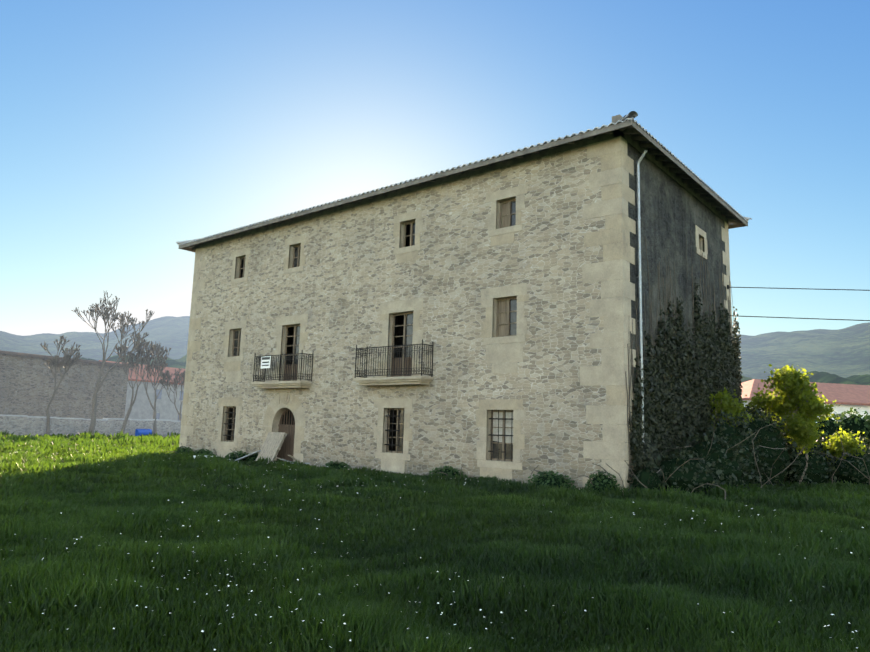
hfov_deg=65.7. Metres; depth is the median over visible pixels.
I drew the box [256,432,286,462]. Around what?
board
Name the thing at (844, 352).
hills
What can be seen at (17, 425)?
field wall
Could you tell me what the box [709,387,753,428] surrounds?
bush
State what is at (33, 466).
lawn
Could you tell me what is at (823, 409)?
bush
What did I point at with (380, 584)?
lawn daisies
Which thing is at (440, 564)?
flower
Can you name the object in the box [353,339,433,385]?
balcony
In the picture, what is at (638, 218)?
house rain pipe
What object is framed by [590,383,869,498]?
bushes
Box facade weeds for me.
[165,443,620,492]
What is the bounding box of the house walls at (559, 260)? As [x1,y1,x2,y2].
[179,136,732,491]
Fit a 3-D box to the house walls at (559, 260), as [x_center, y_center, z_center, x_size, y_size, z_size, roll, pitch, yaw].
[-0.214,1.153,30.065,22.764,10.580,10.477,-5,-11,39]
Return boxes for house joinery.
[223,199,516,461]
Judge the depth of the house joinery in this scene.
24.18 m
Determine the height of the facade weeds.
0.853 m
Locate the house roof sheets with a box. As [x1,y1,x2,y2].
[179,117,747,247]
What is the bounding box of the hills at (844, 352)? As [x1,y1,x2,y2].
[0,316,869,379]
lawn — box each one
[0,430,179,447]
[0,436,869,530]
[0,485,869,651]
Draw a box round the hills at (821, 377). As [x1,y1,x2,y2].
[79,354,869,384]
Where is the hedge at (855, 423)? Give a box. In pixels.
[748,407,869,447]
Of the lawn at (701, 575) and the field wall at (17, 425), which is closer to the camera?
the lawn at (701, 575)
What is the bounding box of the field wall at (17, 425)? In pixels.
[0,414,180,436]
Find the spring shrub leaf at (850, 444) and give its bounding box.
[819,421,867,463]
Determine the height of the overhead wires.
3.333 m
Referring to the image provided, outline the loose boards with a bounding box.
[235,450,310,464]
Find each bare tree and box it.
[40,335,81,434]
[72,291,153,434]
[114,338,162,433]
[126,341,170,434]
[159,368,184,420]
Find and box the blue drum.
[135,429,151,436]
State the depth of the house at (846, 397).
70.80 m
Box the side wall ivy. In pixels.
[625,236,743,494]
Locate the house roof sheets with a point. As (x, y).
(602, 126)
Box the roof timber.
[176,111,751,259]
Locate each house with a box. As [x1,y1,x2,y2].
[99,360,185,420]
[740,379,869,421]
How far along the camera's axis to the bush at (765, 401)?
25.00 m
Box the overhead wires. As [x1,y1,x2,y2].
[725,285,869,320]
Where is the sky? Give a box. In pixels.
[0,0,869,335]
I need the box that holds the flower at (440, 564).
[14,437,795,645]
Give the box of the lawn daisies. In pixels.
[1,452,863,649]
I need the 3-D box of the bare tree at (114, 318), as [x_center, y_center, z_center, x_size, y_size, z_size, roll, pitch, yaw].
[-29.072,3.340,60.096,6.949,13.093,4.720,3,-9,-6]
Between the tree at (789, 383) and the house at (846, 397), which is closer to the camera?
the tree at (789, 383)
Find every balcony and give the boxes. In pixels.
[251,350,313,388]
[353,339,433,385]
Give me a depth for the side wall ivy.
21.73 m
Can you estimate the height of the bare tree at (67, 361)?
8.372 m
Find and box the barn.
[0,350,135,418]
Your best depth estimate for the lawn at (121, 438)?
46.24 m
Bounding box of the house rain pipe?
[635,150,646,453]
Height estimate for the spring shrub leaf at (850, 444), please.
2.355 m
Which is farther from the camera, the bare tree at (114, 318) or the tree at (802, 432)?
the bare tree at (114, 318)
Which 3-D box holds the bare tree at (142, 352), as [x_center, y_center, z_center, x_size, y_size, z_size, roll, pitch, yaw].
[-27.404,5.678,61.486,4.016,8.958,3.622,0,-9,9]

